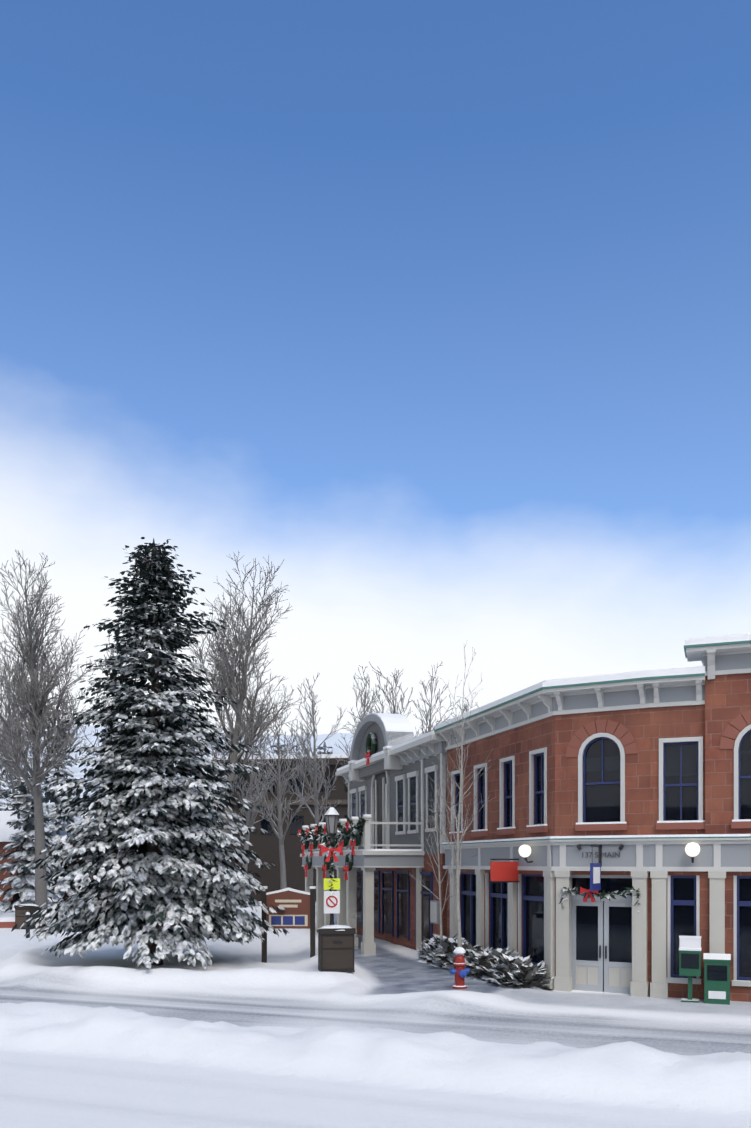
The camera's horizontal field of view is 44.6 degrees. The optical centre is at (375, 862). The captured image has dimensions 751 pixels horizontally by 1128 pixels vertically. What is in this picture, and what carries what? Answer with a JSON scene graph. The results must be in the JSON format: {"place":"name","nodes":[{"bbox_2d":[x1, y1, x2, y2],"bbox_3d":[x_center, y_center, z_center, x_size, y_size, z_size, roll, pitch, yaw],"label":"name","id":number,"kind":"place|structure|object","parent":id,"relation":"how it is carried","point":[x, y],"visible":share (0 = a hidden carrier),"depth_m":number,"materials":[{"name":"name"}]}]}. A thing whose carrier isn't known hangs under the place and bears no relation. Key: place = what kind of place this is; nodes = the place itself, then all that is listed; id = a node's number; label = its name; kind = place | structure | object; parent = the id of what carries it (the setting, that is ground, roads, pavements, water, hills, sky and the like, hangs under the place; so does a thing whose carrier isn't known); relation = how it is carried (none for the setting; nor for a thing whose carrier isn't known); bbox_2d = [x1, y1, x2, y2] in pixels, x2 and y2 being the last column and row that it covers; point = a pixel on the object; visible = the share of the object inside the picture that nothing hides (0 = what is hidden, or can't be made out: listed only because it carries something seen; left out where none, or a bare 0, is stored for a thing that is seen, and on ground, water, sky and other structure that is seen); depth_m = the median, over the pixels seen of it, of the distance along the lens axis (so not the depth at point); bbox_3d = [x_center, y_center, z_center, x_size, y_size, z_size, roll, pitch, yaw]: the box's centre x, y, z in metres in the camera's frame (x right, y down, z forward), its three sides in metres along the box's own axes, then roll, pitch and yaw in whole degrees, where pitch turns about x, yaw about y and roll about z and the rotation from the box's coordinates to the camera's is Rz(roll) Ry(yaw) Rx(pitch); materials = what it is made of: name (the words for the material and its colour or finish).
{"place":"outdoors","nodes":[
{"label":"outdoors","id":0,"kind":"place"},
{"bbox_2d":[0,725,353,847],"bbox_3d":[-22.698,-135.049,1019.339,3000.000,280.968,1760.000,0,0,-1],"label":"hillside","id":1,"kind":"structure","parent":0,"point":[335,739],"depth_m":877.32,"materials":[{"name":"white snow"}]},
{"bbox_2d":[0,897,750,1127],"bbox_3d":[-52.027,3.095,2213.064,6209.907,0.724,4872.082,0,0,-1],"label":"ground snow","id":2,"kind":"structure","parent":0,"point":[288,1034],"depth_m":15.77,"materials":[{"name":"white snow"}]},
{"bbox_2d":[0,755,11,810],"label":"spruce","id":3,"kind":"object","parent":2,"relation":"on","point":[1,803],"visible":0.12,"depth_m":93.87,"materials":[{"name":"white wood"}]},
{"bbox_2d":[0,721,44,810],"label":"spruce","id":4,"kind":"object","parent":2,"relation":"on","point":[4,807],"visible":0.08,"depth_m":78.29,"materials":[{"name":"green wood"}]},
{"bbox_2d":[0,646,52,885],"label":"tree","id":5,"kind":"object","parent":2,"relation":"on","point":[12,772],"visible":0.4,"depth_m":62.96,"materials":[{"name":"grey plant"}]},
{"bbox_2d":[14,904,41,928],"bbox_3d":[-17.302,2.692,45.707,1.042,1.280,0.907,0,0,16],"label":"trash bin","id":6,"kind":"object","parent":2,"relation":"on","point":[21,910],"visible":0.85,"depth_m":45.37,"materials":[{"name":"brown wood"}]},
{"bbox_2d":[0,772,62,912],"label":"spruce","id":7,"kind":"object","parent":2,"relation":"on","point":[19,892],"visible":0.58,"depth_m":56.48,"materials":[{"name":"green wood"}]},
{"bbox_2d":[0,912,82,937],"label":"plaza furniture","id":8,"kind":"object","parent":2,"relation":"on","point":[7,922],"visible":0.35,"depth_m":46.07,"materials":[{"name":"brown wood"}]},
{"bbox_2d":[0,549,97,923],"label":"cottonwood tree","id":9,"kind":"object","parent":2,"relation":"on","point":[34,694],"visible":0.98,"depth_m":47.57,"materials":[{"name":"grey plant"}]},
{"bbox_2d":[18,709,93,903],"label":"spruce","id":10,"kind":"object","parent":2,"relation":"on","point":[61,890],"visible":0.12,"depth_m":68.29,"materials":[{"name":"green wood"}]},
{"bbox_2d":[86,729,117,855],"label":"spruce","id":11,"kind":"object","parent":2,"relation":"on","point":[101,761],"depth_m":90.36,"materials":[{"name":"plant"}]},
{"bbox_2d":[81,634,177,787],"bbox_3d":[-12.237,-3.900,46.733,4.176,15.276,5.820,0,0,21],"label":"tree","id":12,"kind":"object","parent":2,"relation":"on","point":[111,652],"visible":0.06,"depth_m":45.52,"materials":[{"name":"grey plant"}]},
{"bbox_2d":[9,537,288,968],"bbox_3d":[-6.965,-3.213,28.332,8.252,13.080,7.914,0,0,-1],"label":"spruce","id":13,"kind":"object","parent":2,"relation":"on","point":[158,899],"visible":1,"depth_m":27.03,"materials":[{"name":"green plant"}]},
{"bbox_2d":[0,754,349,902],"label":"buildings","id":14,"kind":"structure","parent":2,"relation":"on","point":[265,847],"depth_m":77.37,"materials":[{"name":"brown"}]},
{"bbox_2d":[189,752,213,828],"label":"spruce","id":15,"kind":"object","parent":2,"relation":"on","point":[204,771],"depth_m":84.96,"materials":[{"name":"green wood"}]},
{"bbox_2d":[205,769,240,897],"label":"spruce","id":16,"kind":"object","parent":2,"relation":"on","point":[232,832],"visible":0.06,"depth_m":71.06,"materials":[{"name":"plant"}]},
{"bbox_2d":[174,551,301,924],"bbox_3d":[-7.363,-5.971,45.331,6.646,19.244,5.921,0,0,33],"label":"cottonwood tree","id":17,"kind":"object","parent":2,"relation":"on","point":[227,672],"visible":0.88,"depth_m":44.45,"materials":[{"name":"grey plant"}]},
{"bbox_2d":[234,709,277,907],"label":"tree","id":18,"kind":"object","parent":2,"relation":"on","point":[248,813],"visible":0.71,"depth_m":65.30,"materials":[{"name":"grey plant"}]},
{"bbox_2d":[270,741,285,754],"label":"spruce","id":19,"kind":"object","parent":2,"relation":"on","point":[276,746],"depth_m":94.27,"materials":[{"name":"white wood"}]},
{"bbox_2d":[243,708,314,889],"bbox_3d":[-6.140,-3.232,58.610,4.840,13.942,3.962,0,0,-1],"label":"tree","id":20,"kind":"object","parent":2,"relation":"on","point":[280,783],"visible":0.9,"depth_m":58.88,"materials":[{"name":"grey plant"}]},
{"bbox_2d":[262,886,315,962],"bbox_3d":[-2.785,2.127,29.335,1.740,2.730,0.180,0,0,3],"label":"plaza sign","id":21,"kind":"object","parent":2,"relation":"on","point":[298,906],"visible":0.81,"depth_m":29.28,"materials":[{"name":"brown wood"}]},
{"bbox_2d":[281,673,345,850],"bbox_3d":[-4.313,-4.656,63.761,4.784,16.801,5.520,0,0,-1],"label":"tree","id":22,"kind":"object","parent":2,"relation":"on","point":[312,772],"visible":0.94,"depth_m":63.14,"materials":[{"name":"grey plant"}]},
{"bbox_2d":[316,741,332,753],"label":"spruce","id":23,"kind":"object","parent":2,"relation":"on","point":[323,748],"visible":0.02,"depth_m":103.41,"materials":[{"name":"white wood"}]},
{"bbox_2d":[320,805,341,924],"bbox_3d":[-1.423,0.560,28.821,0.589,4.780,0.514,0,0,-37],"label":"lamp post","id":24,"kind":"object","parent":2,"relation":"on","point":[331,895],"visible":0.92,"depth_m":28.77,"materials":[{"name":"black metal"}]},
{"bbox_2d":[317,925,355,971],"bbox_3d":[-1.100,2.369,25.463,1.009,1.280,0.910,0,0,-8],"label":"trash bin","id":25,"kind":"object","parent":2,"relation":"on","point":[335,948],"visible":0.98,"depth_m":25.07,"materials":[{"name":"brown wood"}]},
{"bbox_2d":[334,665,380,786],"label":"tree","id":26,"kind":"object","parent":2,"relation":"on","point":[363,715],"visible":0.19,"depth_m":67.87,"materials":[{"name":"grey plant"}]},
{"bbox_2d":[297,713,446,954],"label":"grey building","id":27,"kind":"structure","parent":2,"relation":"on","point":[382,832],"depth_m":35.39,"materials":[{"name":"grey paint"}]},
{"bbox_2d":[365,662,423,736],"bbox_3d":[1.469,-4.477,58.425,4.256,16.436,5.377,0,0,-32],"label":"tree","id":28,"kind":"object","parent":2,"relation":"on","point":[394,711],"visible":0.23,"depth_m":58.31,"materials":[{"name":"grey plant"}]},
{"bbox_2d":[411,661,460,734],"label":"tree","id":29,"kind":"object","parent":2,"relation":"on","point":[426,715],"visible":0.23,"depth_m":65.40,"materials":[{"name":"grey plant"}]},
{"bbox_2d":[405,766,475,967],"bbox_3d":[1.926,0.275,28.415,1.926,6.636,2.198,0,0,-37],"label":"aspen tree","id":30,"kind":"object","parent":2,"relation":"on","point":[440,907],"visible":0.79,"depth_m":28.71,"materials":[{"name":"grey plant"}]},
{"bbox_2d":[416,640,496,946],"bbox_3d":[2.267,-1.326,26.177,2.312,9.849,3.446,0,0,-1],"label":"aspen tree","id":31,"kind":"object","parent":2,"relation":"on","point":[458,871],"visible":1,"depth_m":26.36,"materials":[{"name":"grey plant"}]},
{"bbox_2d":[449,947,469,988],"bbox_3d":[2.209,2.754,24.043,0.451,1.086,0.451,0,0,24],"label":"fire hydrant","id":32,"kind":"object","parent":2,"relation":"on","point":[460,971],"visible":1,"depth_m":23.93,"materials":[{"name":"red metal"}]},
{"bbox_2d":[453,699,476,715],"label":"tree","id":33,"kind":"object","parent":2,"relation":"on","point":[465,706],"visible":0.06,"depth_m":70.45,"materials":[{"name":"grey plant"}]},
{"bbox_2d":[417,934,553,989],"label":"foundation shrubs","id":34,"kind":"object","parent":2,"relation":"on","point":[500,966],"visible":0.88,"depth_m":25.47,"materials":[{"name":"green plant"}]},
{"bbox_2d":[434,633,750,997],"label":"brick building","id":35,"kind":"structure","parent":2,"relation":"on","point":[601,945],"depth_m":23.11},
{"bbox_2d":[489,842,699,911],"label":"storefront fixtures","id":36,"kind":"object","parent":35,"relation":"on","point":[504,872],"visible":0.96,"depth_m":23.11,"materials":[{"name":"red metal"}]},
{"bbox_2d":[582,852,619,857],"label":"address letters","id":37,"kind":"object","parent":35,"relation":"attached to","point":[602,853],"visible":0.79,"depth_m":22.98,"materials":[{"name":"grey metal"}]},
{"bbox_2d":[679,936,701,1002],"bbox_3d":[7.490,2.525,21.821,0.500,1.550,0.425,0,0,21],"label":"news box","id":38,"kind":"object","parent":2,"relation":"on","point":[690,948],"visible":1,"depth_m":21.68,"materials":[{"name":"green metal"}]},
{"bbox_2d":[703,953,730,1004],"bbox_3d":[8.052,2.724,21.611,0.600,1.160,0.480,0,0,21],"label":"news box","id":39,"kind":"object","parent":2,"relation":"on","point":[716,978],"visible":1,"depth_m":21.41,"materials":[{"name":"green metal"}]},
{"bbox_2d":[0,0,750,736],"label":"sky","id":40,"kind":"structure","parent":0,"point":[437,313],"materials":[{"name":"blue"}]},
{"bbox_2d":[447,673,750,1001],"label":"red building walls","id":41,"kind":"structure","parent":0,"point":[727,699],"depth_m":22.67,"materials":[{"name":"red brick"}]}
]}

